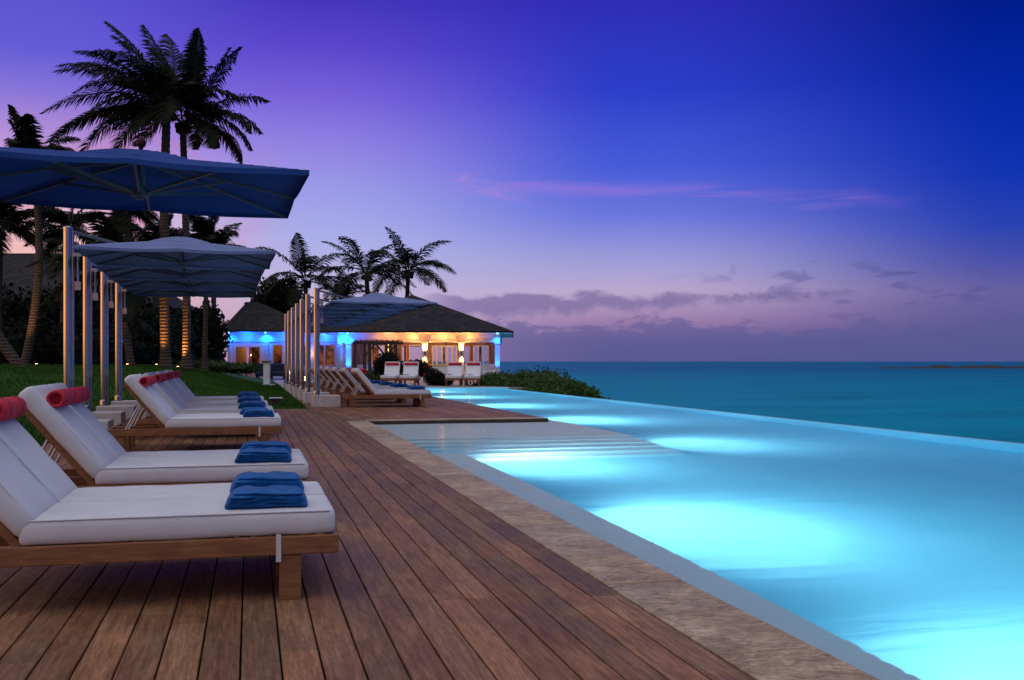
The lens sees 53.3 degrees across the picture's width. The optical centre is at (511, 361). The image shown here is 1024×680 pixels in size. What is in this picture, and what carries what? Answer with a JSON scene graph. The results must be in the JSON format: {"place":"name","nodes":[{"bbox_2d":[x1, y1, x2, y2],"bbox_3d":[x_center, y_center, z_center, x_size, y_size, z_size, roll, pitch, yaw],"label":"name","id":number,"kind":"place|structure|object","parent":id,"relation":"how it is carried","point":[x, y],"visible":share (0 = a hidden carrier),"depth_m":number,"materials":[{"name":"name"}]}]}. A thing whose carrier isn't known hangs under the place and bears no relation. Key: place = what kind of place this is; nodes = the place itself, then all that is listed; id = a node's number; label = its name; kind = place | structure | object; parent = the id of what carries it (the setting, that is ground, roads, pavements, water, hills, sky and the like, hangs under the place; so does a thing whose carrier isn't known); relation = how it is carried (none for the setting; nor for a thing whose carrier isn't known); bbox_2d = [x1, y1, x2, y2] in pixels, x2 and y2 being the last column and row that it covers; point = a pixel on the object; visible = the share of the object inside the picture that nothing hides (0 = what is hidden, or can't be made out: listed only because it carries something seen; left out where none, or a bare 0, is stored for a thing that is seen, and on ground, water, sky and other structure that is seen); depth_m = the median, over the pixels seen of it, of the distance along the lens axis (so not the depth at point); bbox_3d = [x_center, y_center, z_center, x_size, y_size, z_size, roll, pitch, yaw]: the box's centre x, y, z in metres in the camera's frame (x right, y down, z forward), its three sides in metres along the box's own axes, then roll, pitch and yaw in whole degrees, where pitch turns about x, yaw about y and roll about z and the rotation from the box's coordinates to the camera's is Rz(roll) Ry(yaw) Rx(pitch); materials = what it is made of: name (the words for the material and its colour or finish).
{"place":"outdoors","nodes":[
{"label":"outdoors","id":0,"kind":"place"},
{"bbox_2d":[0,363,306,445],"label":"lawn","id":1,"kind":"structure","parent":0,"point":[235,375],"depth_m":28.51,"materials":[{"name":"plant"}]},
{"bbox_2d":[0,202,24,365],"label":"palm tree","id":2,"kind":"object","parent":1,"relation":"on","point":[10,354],"visible":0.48,"depth_m":35.85,"materials":[{"name":"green plant"}]},
{"bbox_2d":[0,202,56,361],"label":"palm tree","id":3,"kind":"object","parent":1,"relation":"on","point":[11,222],"visible":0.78,"depth_m":45.77,"materials":[{"name":"green plant"}]},
{"bbox_2d":[2,104,82,364],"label":"palm tree","id":4,"kind":"object","parent":1,"relation":"on","point":[26,134],"visible":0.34,"depth_m":43.83,"materials":[{"name":"green plant"}]},
{"bbox_2d":[22,205,106,325],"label":"palm tree","id":5,"kind":"object","parent":1,"relation":"on","point":[60,218],"visible":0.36,"depth_m":51.86,"materials":[{"name":"green plant"}]},
{"bbox_2d":[25,210,155,366],"bbox_3d":[-14.422,-2.595,35.868,4.358,6.046,4.614,0,0,0],"label":"palm tree","id":6,"kind":"object","parent":1,"relation":"on","point":[111,229],"visible":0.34,"depth_m":35.26,"materials":[{"name":"green plant"}]},
{"bbox_2d":[2,253,194,314],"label":"house","id":7,"kind":"structure","parent":1,"relation":"on","point":[16,272],"depth_m":64.05,"materials":[{"name":"grey"}]},
{"bbox_2d":[0,281,214,365],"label":"thicket","id":8,"kind":"object","parent":1,"relation":"on","point":[144,327],"visible":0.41,"depth_m":48.80,"materials":[{"name":"green plant"}]},
{"bbox_2d":[69,210,159,318],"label":"palm tree","id":9,"kind":"object","parent":1,"relation":"on","point":[148,217],"visible":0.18,"depth_m":50.53,"materials":[{"name":"green plant"}]},
{"bbox_2d":[38,21,239,367],"bbox_3d":[-13.341,-6.085,36.816,6.053,12.821,5.407,0,0,-38],"label":"palm tree","id":10,"kind":"object","parent":1,"relation":"on","point":[160,84],"visible":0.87,"depth_m":36.82,"materials":[{"name":"green plant"}]},
{"bbox_2d":[131,213,174,313],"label":"palm tree","id":11,"kind":"object","parent":1,"relation":"on","point":[147,236],"visible":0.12,"depth_m":57.37,"materials":[{"name":"green plant"}]},
{"bbox_2d":[111,28,270,369],"bbox_3d":[-12.104,-5.963,38.033,5.210,12.529,4.575,0,0,37],"label":"palm tree","id":12,"kind":"object","parent":1,"relation":"on","point":[194,58],"visible":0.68,"depth_m":37.84,"materials":[{"name":"green plant"}]},
{"bbox_2d":[153,215,242,370],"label":"palm tree","id":13,"kind":"object","parent":1,"relation":"on","point":[202,229],"visible":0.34,"depth_m":45.49,"materials":[{"name":"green plant"}]},
{"bbox_2d":[175,298,233,362],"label":"tree","id":14,"kind":"object","parent":1,"relation":"on","point":[216,337],"visible":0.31,"depth_m":59.43,"materials":[{"name":"green plant"}]},
{"bbox_2d":[173,357,262,375],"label":"bush","id":15,"kind":"object","parent":1,"relation":"on","point":[216,366],"visible":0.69,"depth_m":49.76,"materials":[{"name":"green plant"}]},
{"bbox_2d":[155,436,366,679],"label":"deck base","id":16,"kind":"object","parent":1,"relation":"on","point":[242,620],"depth_m":4.36,"materials":[{"name":"black"}]},
{"bbox_2d":[0,395,752,679],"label":"deck","id":17,"kind":"structure","parent":16,"relation":"on","point":[429,577],"depth_m":4.59,"materials":[{"name":"brown wood"}]},
{"bbox_2d":[98,419,113,428],"bbox_3d":[-5.943,0.960,14.219,0.660,0.280,0.600,0,0,-14],"label":"ballast block","id":18,"kind":"object","parent":17,"relation":"on","point":[107,423],"depth_m":14.15,"materials":[{"name":"concrete"}]},
{"bbox_2d":[63,226,275,387],"bbox_3d":[-4.878,-0.537,14.516,2.870,2.715,2.400,0,0,-15],"label":"cantilever umbrella","id":19,"kind":"object","parent":18,"relation":"on","point":[174,252],"visible":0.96,"depth_m":14.16,"materials":[{"name":"fabric"}]},
{"bbox_2d":[91,411,125,425],"bbox_3d":[-6.659,0.960,16.564,0.660,0.280,0.600,0,0,-14],"label":"ballast block","id":20,"kind":"object","parent":17,"relation":"on","point":[118,417],"depth_m":16.34,"materials":[{"name":"stone"}]},
{"bbox_2d":[83,256,264,411],"bbox_3d":[-5.594,-0.537,16.862,2.870,2.715,2.400,0,0,-15],"label":"cantilever umbrella","id":21,"kind":"object","parent":20,"relation":"on","point":[177,273],"visible":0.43,"depth_m":16.70,"materials":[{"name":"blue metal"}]},
{"bbox_2d":[96,405,137,418],"bbox_3d":[-7.326,0.960,18.923,0.660,0.280,0.600,0,0,-14],"label":"ballast block","id":22,"kind":"object","parent":17,"relation":"on","point":[129,409],"depth_m":18.67,"materials":[{"name":"concrete"}]},
{"bbox_2d":[98,271,259,405],"bbox_3d":[-6.262,-0.537,19.220,2.870,2.715,2.400,0,0,-15],"label":"cantilever umbrella","id":23,"kind":"object","parent":22,"relation":"on","point":[106,304],"visible":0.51,"depth_m":18.88,"materials":[{"name":"fabric"}]},
{"bbox_2d":[111,400,142,413],"bbox_3d":[-7.974,0.960,21.286,0.660,0.280,0.600,0,0,-14],"label":"ballast block","id":24,"kind":"object","parent":17,"relation":"on","point":[129,402],"depth_m":20.99,"materials":[{"name":"concrete"}]},
{"bbox_2d":[113,283,256,400],"bbox_3d":[-6.910,-0.537,21.583,2.870,2.715,2.400,0,0,-15],"label":"cantilever umbrella","id":25,"kind":"object","parent":24,"relation":"on","point":[164,293],"visible":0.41,"depth_m":21.23,"materials":[{"name":"grey metal"}]},
{"bbox_2d":[0,396,324,555],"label":"sun lounger","id":26,"kind":"object","parent":17,"relation":"on","point":[25,448],"visible":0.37,"depth_m":5.24,"materials":[{"name":"fabric"}]},
{"bbox_2d":[230,471,305,490],"bbox_3d":[-1.301,0.643,5.431,0.388,0.108,0.296,0,0,-15],"label":"towel","id":27,"kind":"object","parent":26,"relation":"on","point":[249,479],"visible":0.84,"depth_m":5.32,"materials":[{"name":"fabric"}]},
{"bbox_2d":[18,385,310,487],"bbox_3d":[-2.423,0.629,6.964,2.030,0.942,0.604,0,0,-14],"label":"sun lounger","id":28,"kind":"object","parent":17,"relation":"on","point":[67,433],"visible":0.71,"depth_m":6.69,"materials":[{"name":"fabric"}]},
{"bbox_2d":[234,447,292,462],"bbox_3d":[-1.707,0.646,7.027,0.388,0.099,0.296,0,0,-12],"label":"towel","id":29,"kind":"object","parent":28,"relation":"on","point":[251,455],"visible":1,"depth_m":6.91,"materials":[{"name":"fabric"}]},
{"bbox_2d":[0,441,338,599],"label":"sun lounger","id":30,"kind":"object","parent":17,"relation":"on","point":[40,525],"visible":0.96,"depth_m":4.61,"materials":[{"name":"fabric"}]},
{"bbox_2d":[224,485,309,509],"bbox_3d":[-1.167,0.646,4.867,0.388,0.098,0.295,0,0,-14],"label":"towel","id":31,"kind":"object","parent":30,"relation":"on","point":[273,496],"visible":0.98,"depth_m":4.75,"materials":[{"name":"fabric"}]},
{"bbox_2d":[48,383,303,476],"bbox_3d":[-2.573,0.629,7.549,2.030,0.942,0.604,0,0,-14],"label":"sun lounger","id":32,"kind":"object","parent":17,"relation":"on","point":[95,426],"visible":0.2,"depth_m":7.41,"materials":[{"name":"fabric"}]},
{"bbox_2d":[239,440,292,452],"bbox_3d":[-1.839,0.645,7.619,0.388,0.102,0.295,0,0,-14],"label":"towel","id":33,"kind":"object","parent":32,"relation":"on","point":[268,444],"visible":0.64,"depth_m":7.51,"materials":[{"name":"fabric"}]},
{"bbox_2d":[107,374,281,450],"bbox_3d":[-3.879,0.629,12.578,2.030,0.942,0.604,0,0,-14],"label":"sun lounger","id":34,"kind":"object","parent":17,"relation":"on","point":[151,403],"visible":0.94,"depth_m":12.31,"materials":[{"name":"fabric"}]},
{"bbox_2d":[243,409,274,416],"bbox_3d":[-3.144,0.644,12.667,0.388,0.105,0.295,0,0,-15],"label":"towel","id":35,"kind":"object","parent":34,"relation":"on","point":[260,413],"visible":0.99,"depth_m":12.55,"materials":[{"name":"fabric"}]},
{"bbox_2d":[115,374,278,448],"bbox_3d":[-4.030,0.629,13.163,2.030,0.942,0.604,0,0,-14],"label":"sun lounger","id":36,"kind":"object","parent":17,"relation":"on","point":[162,400],"visible":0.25,"depth_m":13.07,"materials":[{"name":"fabric"}]},
{"bbox_2d":[126,372,273,439],"bbox_3d":[-4.489,0.629,14.796,2.030,0.942,0.604,0,0,-14],"label":"sun lounger","id":37,"kind":"object","parent":17,"relation":"on","point":[166,395],"visible":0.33,"depth_m":14.49,"materials":[{"name":"fabric"}]},
{"bbox_2d":[238,401,264,408],"bbox_3d":[-3.791,0.640,14.864,0.388,0.114,0.295,0,0,-13],"label":"towel","id":38,"kind":"object","parent":37,"relation":"on","point":[250,404],"visible":0.74,"depth_m":14.74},
{"bbox_2d":[131,372,272,416],"bbox_3d":[-4.640,0.629,15.381,2.030,0.942,0.604,0,0,-14],"label":"sun lounger","id":39,"kind":"object","parent":17,"relation":"on","point":[167,388],"visible":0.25,"depth_m":15.19,"materials":[{"name":"fabric"}]},
{"bbox_2d":[140,371,267,414],"bbox_3d":[-5.099,0.629,17.014,2.030,0.942,0.604,0,0,-14],"label":"sun lounger","id":40,"kind":"object","parent":17,"relation":"on","point":[176,392],"visible":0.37,"depth_m":16.73,"materials":[{"name":"fabric"}]},
{"bbox_2d":[237,397,259,402],"bbox_3d":[-4.401,0.645,17.072,0.388,0.101,0.296,0,0,-15],"label":"towel","id":41,"kind":"object","parent":40,"relation":"on","point":[241,399],"visible":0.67,"depth_m":16.95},
{"bbox_2d":[144,371,266,409],"bbox_3d":[-5.249,0.629,17.599,2.030,0.942,0.604,0,0,-14],"label":"sun lounger","id":42,"kind":"object","parent":17,"relation":"on","point":[178,388],"visible":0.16,"depth_m":17.42,"materials":[{"name":"fabric"}]},
{"bbox_2d":[165,370,263,400],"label":"sun lounger","id":43,"kind":"object","parent":17,"relation":"on","point":[183,388],"visible":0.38,"depth_m":18.96,"materials":[{"name":"fabric"}]},
{"bbox_2d":[170,370,262,397],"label":"sun lounger","id":44,"kind":"object","parent":17,"relation":"on","point":[184,385],"visible":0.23,"depth_m":19.73,"materials":[{"name":"fabric"}]},
{"bbox_2d":[289,386,293,394],"bbox_3d":[-7.095,0.960,34.057,0.660,0.280,0.600,0,0,-14],"label":"ballast block","id":45,"kind":"object","parent":17,"relation":"on","point":[291,389],"depth_m":33.71,"materials":[{"name":"concrete"}]},
{"bbox_2d":[290,308,379,385],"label":"cantilever umbrella","id":46,"kind":"object","parent":45,"relation":"on","point":[292,383],"visible":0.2,"depth_m":33.97,"materials":[{"name":"grey metal"}]},
{"bbox_2d":[293,387,313,396],"bbox_3d":[-6.464,0.960,31.757,0.660,0.280,0.600,0,0,-14],"label":"ballast block","id":47,"kind":"object","parent":17,"relation":"on","point":[295,392],"depth_m":31.41,"materials":[{"name":"concrete"}]},
{"bbox_2d":[294,304,390,387],"bbox_3d":[-5.407,-0.497,32.077,2.870,2.634,2.160,0,0,-16],"label":"cantilever umbrella","id":48,"kind":"object","parent":47,"relation":"on","point":[297,346],"visible":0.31,"depth_m":31.69,"materials":[{"name":"grey metal"}]},
{"bbox_2d":[298,390,321,399],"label":"ballast block","id":49,"kind":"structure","parent":17,"relation":"on","point":[300,394],"depth_m":29.11,"materials":[{"name":"concrete"}]},
{"bbox_2d":[298,299,401,389],"bbox_3d":[-4.781,-0.497,29.777,2.870,2.634,2.160,0,0,-16],"label":"cantilever umbrella","id":50,"kind":"object","parent":49,"relation":"on","point":[302,344],"visible":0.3,"depth_m":29.39,"materials":[{"name":"grey metal"}]},
{"bbox_2d":[303,392,329,402],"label":"ballast block","id":51,"kind":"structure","parent":17,"relation":"on","point":[306,397],"depth_m":26.82,"materials":[{"name":"concrete"}]},
{"bbox_2d":[305,294,417,391],"bbox_3d":[-4.152,-0.497,27.477,2.870,2.634,2.160,0,0,-16],"label":"cantilever umbrella","id":52,"kind":"object","parent":51,"relation":"on","point":[308,322],"visible":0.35,"depth_m":27.09,"materials":[{"name":"grey metal"}]},
{"bbox_2d":[313,366,336,386],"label":"sun lounger","id":53,"kind":"object","parent":17,"relation":"on","point":[325,375],"visible":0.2,"depth_m":33.48,"materials":[{"name":"wood"}]},
{"bbox_2d":[311,395,340,406],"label":"ballast block","id":54,"kind":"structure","parent":17,"relation":"on","point":[325,400],"depth_m":24.57,"materials":[{"name":"concrete"}]},
{"bbox_2d":[313,288,436,394],"bbox_3d":[-3.479,-0.497,25.177,2.870,2.634,2.160,0,0,-16],"label":"cantilever umbrella","id":55,"kind":"object","parent":54,"relation":"on","point":[377,300],"visible":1,"depth_m":24.76,"materials":[{"name":"fabric"}]},
{"bbox_2d":[320,367,372,391],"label":"sun lounger","id":56,"kind":"object","parent":17,"relation":"on","point":[330,374],"visible":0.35,"depth_m":31.18,"materials":[{"name":"wood"}]},
{"bbox_2d":[326,367,392,399],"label":"sun lounger","id":57,"kind":"object","parent":17,"relation":"on","point":[335,371],"visible":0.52,"depth_m":28.90,"materials":[{"name":"wood"}]},
{"bbox_2d":[332,367,399,401],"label":"sun lounger","id":58,"kind":"object","parent":17,"relation":"on","point":[352,386],"visible":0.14,"depth_m":27.58,"materials":[{"name":"wood"}]},
{"bbox_2d":[333,367,405,403],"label":"sun lounger","id":59,"kind":"object","parent":17,"relation":"on","point":[349,377],"visible":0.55,"depth_m":26.60,"materials":[{"name":"wood"}]},
{"bbox_2d":[342,368,416,406],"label":"sun lounger","id":60,"kind":"object","parent":17,"relation":"on","point":[414,399],"visible":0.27,"depth_m":25.25,"materials":[{"name":"wood"}]},
{"bbox_2d":[345,368,431,407],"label":"sun lounger","id":61,"kind":"object","parent":17,"relation":"on","point":[374,392],"visible":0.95,"depth_m":24.41,"materials":[{"name":"fabric"}]},
{"bbox_2d":[369,399,547,423],"bbox_3d":[-3.874,1.249,30.536,3.464,0.302,23.320,0,0,-14],"label":"deck edge","id":62,"kind":"object","parent":17,"relation":"attached to","point":[459,421],"visible":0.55,"depth_m":19.24,"materials":[{"name":"grey"}]},
{"bbox_3d":[-4.322,0.960,8.027,0.660,0.280,0.600,0,0,-14],"label":"ballast block","id":63,"kind":"object","parent":17,"relation":"on","visible":0},
{"bbox_2d":[0,136,308,218],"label":"cantilever umbrella","id":64,"kind":"object","parent":63,"relation":"on","point":[125,179],"visible":1,"depth_m":8.66,"materials":[{"name":"blue fabric"}]},
{"bbox_2d":[254,363,272,377],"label":"armchair","id":65,"kind":"object","parent":1,"relation":"on","point":[258,373],"visible":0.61,"depth_m":61.27,"materials":[{"name":"blue fabric"}]},
{"bbox_2d":[262,361,274,385],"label":"pedestal post","id":66,"kind":"object","parent":1,"relation":"on","point":[266,372],"visible":0.71,"depth_m":43.88,"materials":[{"name":"concrete"}]},
{"bbox_2d":[273,380,526,389],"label":"terrace","id":67,"kind":"structure","parent":0,"point":[421,383],"depth_m":47.41,"materials":[{"name":"wood"}]},
{"bbox_2d":[270,363,283,378],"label":"armchair","id":68,"kind":"object","parent":67,"relation":"on","point":[278,369],"visible":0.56,"depth_m":61.71,"materials":[{"name":"blue fabric"}]},
{"bbox_2d":[244,274,311,313],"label":"tree","id":69,"kind":"object","parent":67,"relation":"on","point":[279,302],"visible":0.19,"depth_m":74.74,"materials":[{"name":"green plant"}]},
{"bbox_2d":[225,302,336,379],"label":"guest wing","id":70,"kind":"structure","parent":67,"relation":"on","point":[256,329],"depth_m":64.00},
{"bbox_2d":[233,344,262,376],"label":"door","id":71,"kind":"structure","parent":70,"relation":"in","point":[247,346],"depth_m":64.00,"materials":[{"name":"white wood"}]},
{"bbox_2d":[320,344,334,365],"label":"window","id":72,"kind":"structure","parent":70,"relation":"in","point":[324,364],"depth_m":64.00,"materials":[{"name":"white wood"}]},
{"bbox_2d":[256,233,363,308],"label":"palm tree","id":73,"kind":"object","parent":67,"relation":"on","point":[303,261],"visible":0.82,"depth_m":71.32,"materials":[{"name":"green plant"}]},
{"bbox_2d":[312,273,372,306],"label":"palm tree","id":74,"kind":"object","parent":67,"relation":"on","point":[352,293],"visible":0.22,"depth_m":77.59,"materials":[{"name":"green plant"}]},
{"bbox_2d":[317,236,417,299],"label":"palm tree","id":75,"kind":"object","parent":67,"relation":"on","point":[368,273],"visible":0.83,"depth_m":71.29,"materials":[{"name":"green plant"}]},
{"bbox_2d":[364,369,384,381],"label":"bush","id":76,"kind":"object","parent":67,"relation":"on","point":[369,374],"visible":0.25,"depth_m":49.64,"materials":[{"name":"green plant"}]},
{"bbox_2d":[353,340,402,380],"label":"pergola","id":77,"kind":"object","parent":67,"relation":"on","point":[385,343],"visible":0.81,"depth_m":55.94,"materials":[{"name":"brown"}]},
{"bbox_2d":[371,352,403,381],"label":"topiary tree","id":78,"kind":"object","parent":67,"relation":"on","point":[379,363],"visible":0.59,"depth_m":49.72,"materials":[{"name":"green plant"}]},
{"bbox_2d":[380,362,399,382],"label":"sun lounger","id":79,"kind":"object","parent":67,"relation":"on","point":[391,371],"visible":0.95,"depth_m":47.05,"materials":[{"name":"fabric"}]},
{"bbox_2d":[399,362,419,384],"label":"sun lounger","id":80,"kind":"object","parent":67,"relation":"on","point":[410,369],"visible":0.97,"depth_m":47.08,"materials":[{"name":"fabric"}]},
{"bbox_2d":[311,295,512,380],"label":"pavilion","id":81,"kind":"structure","parent":67,"relation":"on","point":[427,329],"depth_m":59.92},
{"bbox_2d":[432,345,457,364],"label":"window","id":82,"kind":"structure","parent":81,"relation":"in","point":[436,346],"depth_m":63.95,"materials":[{"name":"white paint"}]},
{"bbox_2d":[473,345,488,363],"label":"window","id":83,"kind":"structure","parent":81,"relation":"in","point":[478,346],"depth_m":63.95,"materials":[{"name":"white paint"}]},
{"bbox_2d":[369,226,456,361],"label":"palm tree","id":84,"kind":"object","parent":67,"relation":"on","point":[413,258],"visible":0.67,"depth_m":73.62,"materials":[{"name":"green plant"}]},
{"bbox_2d":[408,359,432,382],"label":"flower bush","id":85,"kind":"object","parent":67,"relation":"on","point":[424,366],"visible":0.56,"depth_m":53.75,"materials":[{"name":"green plant"}]},
{"bbox_2d":[421,365,447,380],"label":"buffet counter","id":86,"kind":"object","parent":67,"relation":"on","point":[443,369],"visible":0.19,"depth_m":57.20,"materials":[{"name":"white paint"}]},
{"bbox_2d":[423,368,453,385],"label":"flower bush","id":87,"kind":"object","parent":67,"relation":"on","point":[434,377],"visible":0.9,"depth_m":46.72,"materials":[{"name":"green plant"}]},
{"bbox_2d":[445,362,462,385],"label":"sun lounger","id":88,"kind":"object","parent":67,"relation":"on","point":[454,370],"visible":1,"depth_m":47.06,"materials":[{"name":"fabric"}]},
{"bbox_2d":[464,362,480,385],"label":"sun lounger","id":89,"kind":"object","parent":67,"relation":"on","point":[473,369],"visible":0.99,"depth_m":47.06,"materials":[{"name":"fabric"}]},
{"bbox_2d":[468,371,514,385],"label":"hedge","id":90,"kind":"object","parent":67,"relation":"on","point":[489,380],"visible":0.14,"depth_m":46.67,"materials":[{"name":"green plant"}]},
{"bbox_2d":[480,368,542,386],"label":"hedge","id":91,"kind":"object","parent":67,"relation":"on","point":[509,381],"visible":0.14,"depth_m":45.44,"materials":[{"name":"green plant"}]},
{"bbox_2d":[497,365,574,390],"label":"hedge","id":92,"kind":"object","parent":67,"relation":"on","point":[536,377],"visible":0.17,"depth_m":44.42,"materials":[{"name":"green plant"}]},
{"bbox_2d":[518,378,595,391],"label":"hedge","id":93,"kind":"object","parent":67,"relation":"on","point":[552,385],"visible":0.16,"depth_m":42.21,"materials":[{"name":"green plant"}]},
{"bbox_2d":[426,387,508,388],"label":"pool basin","id":94,"kind":"object","parent":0,"point":[474,388],"visible":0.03,"depth_m":43.34,"materials":[{"name":"paint"}]},
{"bbox_2d":[350,420,749,677],"bbox_3d":[1.056,1.204,10.433,3.846,0.192,18.885,0,0,-14],"label":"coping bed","id":95,"kind":"object","parent":94,"relation":"on","point":[482,508],"visible":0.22,"depth_m":11.64,"materials":[{"name":"stone"}]},
{"bbox_2d":[345,417,878,679],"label":"pool coping","id":96,"kind":"object","parent":95,"relation":"on","point":[749,645],"visible":0.73,"depth_m":4.92,"materials":[{"name":"stone"}]},
{"bbox_2d":[375,389,1023,679],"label":"pool water","id":97,"kind":"structure","parent":94,"relation":"in","point":[884,554],"depth_m":7.99,"materials":[{"name":"liquid"}]},
{"bbox_2d":[0,0,1023,361],"label":"sky","id":98,"kind":"structure","parent":0,"point":[606,180],"materials":[{"name":"blue"}]},
{"bbox_2d":[540,384,609,398],"bbox_3d":[2.375,1.601,39.569,2.125,1.445,3.417,0,0,-36],"label":"hedge","id":99,"kind":"object","parent":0,"point":[581,391],"visible":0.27,"depth_m":39.07,"materials":[{"name":"green plant"}]},
{"bbox_2d":[402,362,1023,442],"bbox_3d":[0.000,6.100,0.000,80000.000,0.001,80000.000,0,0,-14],"label":"sea","id":100,"kind":"structure","parent":0,"point":[987,403],"depth_m":213.83,"materials":[{"name":"liquid"}]},
{"bbox_2d":[881,365,1023,368],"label":"islet","id":101,"kind":"object","parent":100,"relation":"on","point":[972,366],"visible":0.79,"depth_m":885.94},
{"bbox_3d":[-7.720,0.960,36.357,0.660,0.280,0.600,0,0,-14],"label":"ballast block","id":102,"kind":"object","parent":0,"visible":0},
{"bbox_2d":[287,311,370,384],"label":"cantilever umbrella","id":103,"kind":"object","parent":102,"relation":"on","point":[289,344],"visible":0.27,"depth_m":36.26,"materials":[{"name":"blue metal"}]},
{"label":"ballast block","id":104,"kind":"object","parent":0,"visible":0},
{"bbox_2d":[284,314,362,382],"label":"cantilever umbrella","id":105,"kind":"object","parent":104,"relation":"on","point":[285,346],"visible":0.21,"depth_m":38.56,"materials":[{"name":"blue metal"}]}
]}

